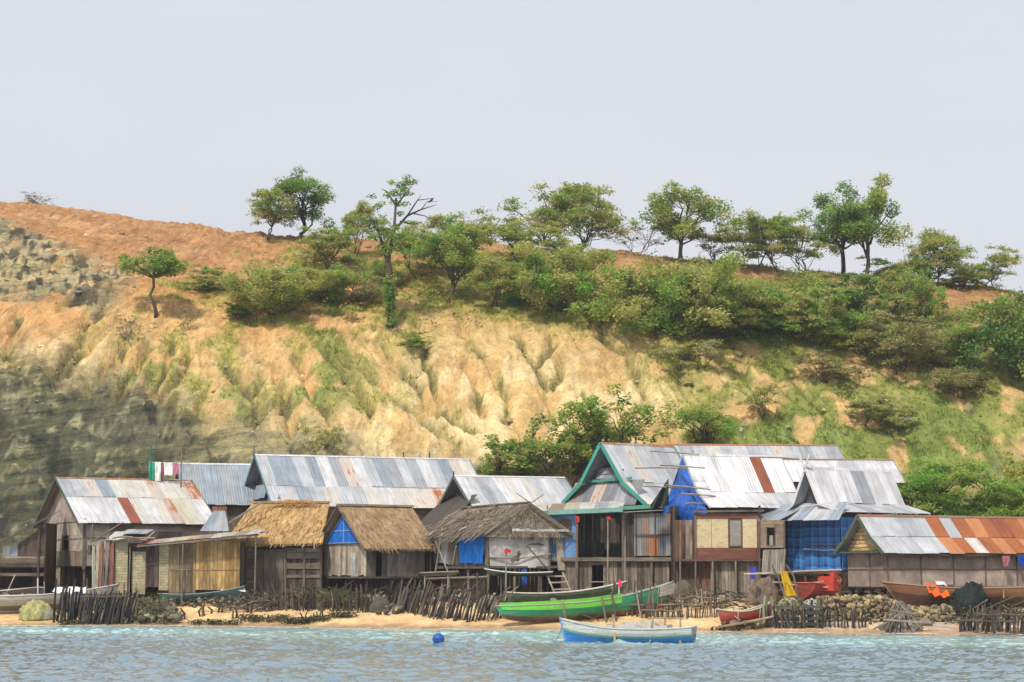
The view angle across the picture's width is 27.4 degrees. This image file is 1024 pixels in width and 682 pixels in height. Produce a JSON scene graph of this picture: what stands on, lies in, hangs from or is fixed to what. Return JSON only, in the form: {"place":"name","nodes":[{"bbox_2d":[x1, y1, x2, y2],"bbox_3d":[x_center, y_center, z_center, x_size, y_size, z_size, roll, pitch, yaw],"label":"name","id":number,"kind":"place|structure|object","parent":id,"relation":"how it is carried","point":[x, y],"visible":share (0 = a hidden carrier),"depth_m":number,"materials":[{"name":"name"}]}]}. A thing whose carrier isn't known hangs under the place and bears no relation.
{"place":"outdoors","nodes":[
{"label":"outdoors","id":0,"kind":"place"},
{"bbox_2d":[0,201,1023,634],"bbox_3d":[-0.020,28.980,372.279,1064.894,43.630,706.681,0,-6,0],"label":"ground","id":1,"kind":"structure","parent":0,"point":[94,419],"depth_m":155.72,"materials":[{"name":"beige soil"}]},
{"bbox_2d":[0,510,60,593],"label":"lean to shed","id":2,"kind":"object","parent":1,"relation":"on","point":[22,561],"visible":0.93,"depth_m":127.45,"materials":[{"name":"brown wood"}]},
{"bbox_2d":[17,599,52,620],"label":"net heap","id":3,"kind":"object","parent":1,"relation":"on","point":[33,609],"visible":0.95,"depth_m":118.02,"materials":[{"name":"fabric"}]},
{"bbox_2d":[0,575,119,610],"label":"boat","id":4,"kind":"object","parent":1,"relation":"on","point":[12,602],"visible":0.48,"depth_m":120.06,"materials":[{"name":"paint"}]},
{"bbox_2d":[53,579,83,622],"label":"stake fence","id":5,"kind":"object","parent":1,"relation":"on","point":[63,604],"visible":0.88,"depth_m":117.69,"materials":[{"name":"grey wood"}]},
{"bbox_2d":[78,590,138,624],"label":"stake fence","id":6,"kind":"object","parent":1,"relation":"on","point":[118,612],"visible":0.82,"depth_m":117.11,"materials":[{"name":"grey wood"}]},
{"bbox_2d":[32,477,211,595],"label":"stilt house","id":7,"kind":"structure","parent":1,"relation":"on","point":[91,513],"depth_m":130.00,"materials":[{"name":"silver wood"}]},
{"bbox_2d":[117,245,190,317],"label":"tree","id":8,"kind":"object","parent":1,"relation":"on","point":[162,264],"visible":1,"depth_m":161.24,"materials":[{"name":"green plant"}]},
{"bbox_2d":[92,529,265,606],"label":"shed","id":9,"kind":"structure","parent":1,"relation":"on","point":[181,565],"depth_m":122.84,"materials":[{"name":"brown wood"}]},
{"bbox_2d":[145,546,158,587],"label":"door","id":10,"kind":"structure","parent":9,"relation":"in","point":[152,552],"depth_m":122.85,"materials":[{"name":"grey wood"}]},
{"bbox_2d":[158,585,244,602],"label":"boat","id":11,"kind":"object","parent":1,"relation":"on","point":[201,595],"visible":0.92,"depth_m":122.26,"materials":[{"name":"paint"}]},
{"bbox_2d":[182,264,234,290],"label":"bush","id":12,"kind":"object","parent":1,"relation":"on","point":[204,281],"visible":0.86,"depth_m":166.98,"materials":[{"name":"green plant"}]},
{"bbox_2d":[175,463,257,549],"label":"house","id":13,"kind":"structure","parent":1,"relation":"on","point":[219,485],"depth_m":139.48,"materials":[{"name":"metal"}]},
{"bbox_2d":[200,497,330,596],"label":"thatched house","id":14,"kind":"structure","parent":1,"relation":"on","point":[288,526],"depth_m":125.86,"materials":[{"name":"brown wood"}]},
{"bbox_2d":[246,185,303,239],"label":"tree","id":15,"kind":"object","parent":1,"relation":"on","point":[266,210],"visible":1,"depth_m":183.24,"materials":[{"name":"green plant"}]},
{"bbox_2d":[214,261,363,316],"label":"bush","id":16,"kind":"object","parent":1,"relation":"on","point":[280,286],"visible":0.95,"depth_m":161.99,"materials":[{"name":"green plant"}]},
{"bbox_2d":[270,166,337,240],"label":"tree","id":17,"kind":"object","parent":1,"relation":"on","point":[317,197],"visible":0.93,"depth_m":185.25,"materials":[{"name":"green plant"}]},
{"bbox_2d":[285,423,343,453],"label":"bush","id":18,"kind":"object","parent":1,"relation":"on","point":[323,431],"visible":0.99,"depth_m":147.39,"materials":[{"name":"green plant"}]},
{"bbox_2d":[259,580,375,612],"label":"stake fence","id":19,"kind":"object","parent":1,"relation":"on","point":[312,600],"visible":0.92,"depth_m":117.29,"materials":[{"name":"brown wood"}]},
{"bbox_2d":[261,261,375,300],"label":"bush","id":20,"kind":"object","parent":1,"relation":"on","point":[310,272],"visible":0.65,"depth_m":164.40,"materials":[{"name":"green plant"}]},
{"bbox_2d":[293,225,373,268],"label":"bush","id":21,"kind":"object","parent":1,"relation":"on","point":[335,236],"visible":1,"depth_m":174.06,"materials":[{"name":"green plant"}]},
{"bbox_2d":[237,445,477,564],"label":"long house","id":22,"kind":"structure","parent":1,"relation":"on","point":[420,484],"depth_m":138.16,"materials":[{"name":"metal"}]},
{"bbox_2d":[340,197,386,255],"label":"tree","id":23,"kind":"object","parent":1,"relation":"on","point":[349,219],"visible":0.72,"depth_m":179.37,"materials":[{"name":"green plant"}]},
{"bbox_2d":[328,266,404,303],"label":"bush","id":24,"kind":"object","parent":1,"relation":"on","point":[364,292],"visible":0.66,"depth_m":165.23,"materials":[{"name":"green plant"}]},
{"bbox_2d":[312,504,437,596],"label":"thatched house","id":25,"kind":"structure","parent":1,"relation":"on","point":[365,544],"depth_m":124.88,"materials":[{"name":"brown wood"}]},
{"bbox_2d":[366,255,412,285],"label":"bush","id":26,"kind":"object","parent":1,"relation":"on","point":[377,267],"visible":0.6,"depth_m":170.23,"materials":[{"name":"green plant"}]},
{"bbox_2d":[354,173,437,327],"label":"tree","id":27,"kind":"object","parent":1,"relation":"on","point":[387,250],"visible":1,"depth_m":161.84,"materials":[{"name":"green plant"}]},
{"bbox_2d":[53,609,768,629],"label":"seaweed","id":28,"kind":"object","parent":1,"relation":"on","point":[283,618],"visible":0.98,"depth_m":115.23,"materials":[{"name":"brown plant"}]},
{"bbox_2d":[360,218,474,279],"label":"tree","id":29,"kind":"object","parent":1,"relation":"on","point":[412,227],"visible":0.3,"depth_m":171.69,"materials":[{"name":"green plant"}]},
{"bbox_2d":[385,575,513,621],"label":"stake fence","id":30,"kind":"object","parent":1,"relation":"on","point":[409,607],"visible":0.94,"depth_m":112.71,"materials":[{"name":"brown wood"}]},
{"bbox_2d":[401,206,502,262],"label":"tree","id":31,"kind":"object","parent":1,"relation":"on","point":[479,233],"visible":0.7,"depth_m":174.30,"materials":[{"name":"green plant"}]},
{"bbox_2d":[410,224,497,303],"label":"tree","id":32,"kind":"object","parent":1,"relation":"on","point":[451,249],"visible":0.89,"depth_m":166.77,"materials":[{"name":"green plant"}]},
{"bbox_2d":[1,579,957,629],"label":"rubble","id":33,"kind":"object","parent":1,"relation":"on","point":[142,617],"visible":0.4,"depth_m":117.46,"materials":[{"name":"stone"}]},
{"bbox_2d":[410,494,582,599],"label":"stilt hut","id":34,"kind":"object","parent":1,"relation":"on","point":[468,543],"visible":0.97,"depth_m":121.52,"materials":[{"name":"grey wood"}]},
{"bbox_2d":[421,471,572,571],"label":"house","id":35,"kind":"structure","parent":1,"relation":"on","point":[466,490],"depth_m":131.84,"materials":[{"name":"metal"}]},
{"bbox_2d":[459,254,539,306],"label":"tree","id":36,"kind":"object","parent":1,"relation":"on","point":[488,265],"visible":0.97,"depth_m":164.21,"materials":[{"name":"green plant"}]},
{"bbox_2d":[477,435,534,475],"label":"tree","id":37,"kind":"object","parent":1,"relation":"on","point":[487,455],"visible":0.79,"depth_m":145.41,"materials":[{"name":"green plant"}]},
{"bbox_2d":[0,235,1023,499],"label":"grass","id":38,"kind":"structure","parent":1,"relation":"on","point":[492,309],"depth_m":159.19,"materials":[{"name":"green plant"}]},
{"bbox_2d":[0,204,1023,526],"bbox_3d":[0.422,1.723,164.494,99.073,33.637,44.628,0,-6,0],"label":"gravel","id":39,"kind":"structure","parent":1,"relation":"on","point":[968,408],"depth_m":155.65,"materials":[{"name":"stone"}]},
{"bbox_2d":[9,573,1023,623],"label":"debris","id":40,"kind":"object","parent":1,"relation":"on","point":[243,606],"visible":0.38,"depth_m":118.42,"materials":[{"name":"brown wood"}]},
{"bbox_2d":[477,216,572,261],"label":"tree","id":41,"kind":"object","parent":1,"relation":"on","point":[518,234],"visible":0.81,"depth_m":178.69,"materials":[{"name":"green plant"}]},
{"bbox_2d":[485,255,572,303],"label":"bush","id":42,"kind":"object","parent":1,"relation":"on","point":[508,295],"visible":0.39,"depth_m":166.01,"materials":[{"name":"green plant"}]},
{"bbox_2d":[474,414,591,478],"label":"tree","id":43,"kind":"object","parent":1,"relation":"on","point":[535,446],"visible":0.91,"depth_m":144.56,"materials":[{"name":"green plant"}]},
{"bbox_2d":[504,237,619,311],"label":"bush","id":44,"kind":"object","parent":1,"relation":"on","point":[580,282],"visible":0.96,"depth_m":163.81,"materials":[{"name":"green plant"}]},
{"bbox_2d":[532,231,593,265],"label":"bush","id":45,"kind":"object","parent":1,"relation":"on","point":[552,243],"visible":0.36,"depth_m":177.87,"materials":[{"name":"green plant"}]},
{"bbox_2d":[507,580,627,601],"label":"boat","id":46,"kind":"object","parent":1,"relation":"on","point":[562,595],"visible":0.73,"depth_m":113.95,"materials":[{"name":"paint"}]},
{"bbox_2d":[496,180,644,251],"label":"tree","id":47,"kind":"object","parent":1,"relation":"on","point":[563,201],"visible":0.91,"depth_m":187.39,"materials":[{"name":"green plant"}]},
{"bbox_2d":[122,585,1023,623],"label":"weeds","id":48,"kind":"object","parent":1,"relation":"on","point":[317,592],"visible":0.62,"depth_m":118.21,"materials":[{"name":"green plant"}]},
{"bbox_2d":[532,422,629,486],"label":"tree","id":49,"kind":"object","parent":1,"relation":"on","point":[586,444],"visible":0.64,"depth_m":144.97,"materials":[{"name":"green plant"}]},
{"bbox_2d":[495,580,674,622],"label":"boat","id":50,"kind":"object","parent":1,"relation":"on","point":[546,611],"visible":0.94,"depth_m":109.17,"materials":[{"name":"paint"}]},
{"bbox_2d":[530,383,677,454],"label":"tree","id":51,"kind":"object","parent":1,"relation":"on","point":[598,419],"visible":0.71,"depth_m":144.42,"materials":[{"name":"green plant"}]},
{"bbox_2d":[538,442,680,593],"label":"gabled house","id":52,"kind":"structure","parent":1,"relation":"on","point":[612,481],"depth_m":124.68,"materials":[{"name":"metal"}]},
{"bbox_2d":[237,245,1023,489],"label":"undergrowth","id":53,"kind":"object","parent":1,"relation":"on","point":[797,275],"visible":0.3,"depth_m":171.22,"materials":[{"name":"green plant"}]},
{"bbox_2d":[564,261,712,339],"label":"bush","id":54,"kind":"object","parent":1,"relation":"on","point":[613,305],"visible":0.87,"depth_m":160.51,"materials":[{"name":"green plant"}]},
{"bbox_2d":[606,221,671,255],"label":"shrub","id":55,"kind":"object","parent":1,"relation":"on","point":[640,233],"visible":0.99,"depth_m":185.12,"materials":[{"name":"green plant"}]},
{"bbox_2d":[641,595,723,618],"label":"stake fence","id":56,"kind":"object","parent":1,"relation":"on","point":[679,611],"visible":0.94,"depth_m":108.28,"materials":[{"name":"brown wood"}]},
{"bbox_2d":[638,179,734,262],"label":"tree","id":57,"kind":"object","parent":1,"relation":"on","point":[679,227],"visible":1,"depth_m":182.65,"materials":[{"name":"green plant"}]},
{"bbox_2d":[615,250,767,336],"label":"bush","id":58,"kind":"object","parent":1,"relation":"on","point":[724,270],"visible":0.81,"depth_m":160.01,"materials":[{"name":"green plant"}]},
{"bbox_2d":[647,338,741,371],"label":"bush","id":59,"kind":"object","parent":1,"relation":"on","point":[682,350],"visible":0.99,"depth_m":157.06,"materials":[{"name":"green plant"}]},
{"bbox_2d":[663,402,740,443],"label":"bush","id":60,"kind":"object","parent":1,"relation":"on","point":[715,423],"visible":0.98,"depth_m":147.04,"materials":[{"name":"green plant"}]},
{"bbox_2d":[684,227,747,264],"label":"tree","id":61,"kind":"object","parent":1,"relation":"on","point":[716,238],"visible":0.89,"depth_m":184.06,"materials":[{"name":"green plant"}]},
{"bbox_2d":[635,450,811,595],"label":"house","id":62,"kind":"structure","parent":1,"relation":"on","point":[716,544],"depth_m":120.18,"materials":[{"name":"metal"}]},
{"bbox_2d":[662,457,706,519],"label":"tarpaulin","id":63,"kind":"object","parent":62,"relation":"hanging from","point":[679,500],"visible":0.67,"depth_m":123.07,"materials":[{"name":"plastic"}]},
{"bbox_2d":[670,276,790,350],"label":"bush","id":64,"kind":"object","parent":1,"relation":"on","point":[742,316],"visible":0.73,"depth_m":160.43,"materials":[{"name":"green plant"}]},
{"bbox_2d":[715,594,779,627],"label":"boat","id":65,"kind":"object","parent":1,"relation":"on","point":[751,615],"visible":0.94,"depth_m":105.08,"materials":[{"name":"paint"}]},
{"bbox_2d":[662,444,848,587],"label":"house","id":66,"kind":"structure","parent":1,"relation":"on","point":[813,451],"depth_m":137.41,"materials":[{"name":"metal"}]},
{"bbox_2d":[713,208,799,271],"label":"tree","id":67,"kind":"object","parent":1,"relation":"on","point":[738,236],"visible":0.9,"depth_m":182.12,"materials":[{"name":"green plant"}]},
{"bbox_2d":[734,382,790,420],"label":"tree","id":68,"kind":"object","parent":1,"relation":"on","point":[764,391],"visible":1,"depth_m":151.87,"materials":[{"name":"green plant"}]},
{"bbox_2d":[745,575,780,604],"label":"net heap","id":69,"kind":"object","parent":1,"relation":"on","point":[760,588],"visible":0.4,"depth_m":110.58,"materials":[{"name":"fabric"}]},
{"bbox_2d":[731,211,806,275],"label":"tree","id":70,"kind":"object","parent":1,"relation":"on","point":[767,235],"visible":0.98,"depth_m":181.92,"materials":[{"name":"green plant"}]},
{"bbox_2d":[721,284,825,336],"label":"bush","id":71,"kind":"object","parent":1,"relation":"on","point":[769,311],"visible":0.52,"depth_m":161.22,"materials":[{"name":"green plant"}]},
{"bbox_2d":[762,596,826,628],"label":"plank fence","id":72,"kind":"object","parent":1,"relation":"on","point":[797,622],"visible":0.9,"depth_m":104.38,"materials":[{"name":"grey wood"}]},
{"bbox_2d":[773,221,842,270],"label":"tree","id":73,"kind":"object","parent":1,"relation":"on","point":[801,235],"visible":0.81,"depth_m":184.08,"materials":[{"name":"green plant"}]},
{"bbox_2d":[791,572,841,600],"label":"boat","id":74,"kind":"object","parent":1,"relation":"on","point":[808,590],"visible":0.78,"depth_m":108.82,"materials":[{"name":"paint"}]},
{"bbox_2d":[776,285,865,346],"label":"bush","id":75,"kind":"object","parent":1,"relation":"on","point":[817,317],"visible":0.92,"depth_m":160.31,"materials":[{"name":"green plant"}]},
{"bbox_2d":[774,348,874,382],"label":"bush","id":76,"kind":"object","parent":1,"relation":"on","point":[844,371],"visible":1,"depth_m":157.10,"materials":[{"name":"green plant"}]},
{"bbox_2d":[761,459,905,588],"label":"house","id":77,"kind":"structure","parent":1,"relation":"on","point":[794,467],"depth_m":130.12,"materials":[{"name":"metal"}]},
{"bbox_2d":[794,180,873,275],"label":"tree","id":78,"kind":"object","parent":1,"relation":"on","point":[835,215],"visible":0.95,"depth_m":184.14,"materials":[{"name":"green plant"}]},
{"bbox_2d":[740,454,930,596],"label":"gabled house","id":79,"kind":"structure","parent":1,"relation":"on","point":[807,528],"depth_m":119.51,"materials":[{"name":"metal"}]},
{"bbox_2d":[819,598,866,628],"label":"stake fence","id":80,"kind":"object","parent":1,"relation":"on","point":[845,619],"visible":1,"depth_m":103.78,"materials":[{"name":"brown wood"}]},
{"bbox_2d":[805,272,906,321],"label":"bush","id":81,"kind":"object","parent":1,"relation":"on","point":[860,295],"visible":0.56,"depth_m":166.08,"materials":[{"name":"green plant"}]},
{"bbox_2d":[815,305,907,354],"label":"bush","id":82,"kind":"object","parent":1,"relation":"on","point":[847,337],"visible":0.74,"depth_m":160.60,"materials":[{"name":"green plant"}]},
{"bbox_2d":[836,394,892,426],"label":"tree","id":83,"kind":"object","parent":1,"relation":"on","point":[858,402],"visible":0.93,"depth_m":152.10,"materials":[{"name":"green plant"}]},
{"bbox_2d":[825,171,913,274],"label":"tree","id":84,"kind":"object","parent":1,"relation":"on","point":[875,201],"visible":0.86,"depth_m":184.33,"materials":[{"name":"green plant"}]},
{"bbox_2d":[816,592,955,622],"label":"stone wall","id":85,"kind":"structure","parent":1,"relation":"on","point":[880,606],"depth_m":104.97,"materials":[{"name":"grey stone"}]},
{"bbox_2d":[858,402,919,439],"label":"tree","id":86,"kind":"object","parent":1,"relation":"on","point":[884,415],"visible":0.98,"depth_m":151.52,"materials":[{"name":"green plant"}]},
{"bbox_2d":[860,266,932,312],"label":"bush","id":87,"kind":"object","parent":1,"relation":"on","point":[894,279],"visible":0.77,"depth_m":170.11,"materials":[{"name":"green plant"}]},
{"bbox_2d":[848,296,949,373],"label":"bush","id":88,"kind":"object","parent":1,"relation":"on","point":[884,347],"visible":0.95,"depth_m":157.99,"materials":[{"name":"green plant"}]},
{"bbox_2d":[873,601,930,632],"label":"stick pile","id":89,"kind":"object","parent":1,"relation":"on","point":[900,615],"visible":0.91,"depth_m":102.34,"materials":[{"name":"grey wood"}]},
{"bbox_2d":[877,226,977,285],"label":"tree","id":90,"kind":"object","parent":1,"relation":"on","point":[933,241],"visible":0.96,"depth_m":183.16,"materials":[{"name":"green plant"}]},
{"bbox_2d":[833,514,1023,596],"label":"stilt house","id":91,"kind":"structure","parent":1,"relation":"on","point":[923,549],"depth_m":114.64,"materials":[{"name":"wood"}]},
{"bbox_2d":[896,269,962,322],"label":"bush","id":92,"kind":"object","parent":1,"relation":"on","point":[919,290],"visible":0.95,"depth_m":167.78,"materials":[{"name":"green plant"}]},
{"bbox_2d":[901,327,968,367],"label":"bush","id":93,"kind":"object","parent":1,"relation":"on","point":[940,359],"visible":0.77,"depth_m":158.88,"materials":[{"name":"green plant"}]},
{"bbox_2d":[903,366,998,398],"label":"bush","id":94,"kind":"object","parent":1,"relation":"on","point":[943,377],"visible":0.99,"depth_m":155.71,"materials":[{"name":"green plant"}]},
{"bbox_2d":[881,570,1023,609],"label":"boat","id":95,"kind":"object","parent":1,"relation":"on","point":[915,594],"visible":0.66,"depth_m":105.83,"materials":[{"name":"paint"}]},
{"bbox_2d":[892,456,1019,515],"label":"bush","id":96,"kind":"object","parent":1,"relation":"on","point":[945,475],"visible":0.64,"depth_m":128.65,"materials":[{"name":"green plant"}]},
{"bbox_2d":[931,267,988,288],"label":"bush","id":97,"kind":"object","parent":1,"relation":"on","point":[963,279],"visible":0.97,"depth_m":183.95,"materials":[{"name":"green plant"}]},
{"bbox_2d":[936,320,989,371],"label":"tree","id":98,"kind":"object","parent":1,"relation":"on","point":[960,331],"visible":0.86,"depth_m":158.75,"materials":[{"name":"green plant"}]},
{"bbox_2d":[950,581,989,615],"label":"net heap","id":99,"kind":"object","parent":1,"relation":"on","point":[972,594],"visible":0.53,"depth_m":104.92,"materials":[{"name":"fabric"}]},
{"bbox_2d":[940,244,1023,290],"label":"tree","id":100,"kind":"object","parent":1,"relation":"on","point":[1004,257],"visible":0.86,"depth_m":184.30,"materials":[{"name":"green plant"}]},
{"bbox_2d":[944,287,1023,381],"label":"bush","id":101,"kind":"object","parent":1,"relation":"on","point":[1006,341],"visible":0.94,"depth_m":157.30,"materials":[{"name":"green plant"}]},
{"bbox_2d":[950,475,1023,516],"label":"tree","id":102,"kind":"object","parent":1,"relation":"on","point":[996,500],"visible":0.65,"depth_m":128.85,"materials":[{"name":"green plant"}]},
{"bbox_2d":[959,604,1023,632],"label":"stake fence","id":103,"kind":"object","parent":1,"relation":"on","point":[987,622],"visible":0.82,"depth_m":101.14,"materials":[{"name":"brown wood"}]},
{"bbox_2d":[994,451,1023,516],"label":"tree","id":104,"kind":"object","parent":1,"relation":"on","point":[1012,473],"visible":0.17,"depth_m":136.76,"materials":[{"name":"green plant"}]},
{"bbox_2d":[0,626,1023,681],"bbox_3d":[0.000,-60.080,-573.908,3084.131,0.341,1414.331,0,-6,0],"label":"water","id":105,"kind":"structure","parent":0,"point":[135,654],"depth_m":73.34,"materials":[{"name":"blue liquid"}]},
{"bbox_2d":[555,612,697,642],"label":"boat","id":106,"kind":"object","parent":105,"relation":"on","point":[633,632],"visible":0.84,"depth_m":88.68,"materials":[{"name":"paint"}]},
{"bbox_2d":[0,0,1023,293],"label":"sky","id":107,"kind":"structure","parent":0,"point":[179,111],"materials":[{"name":"white"}]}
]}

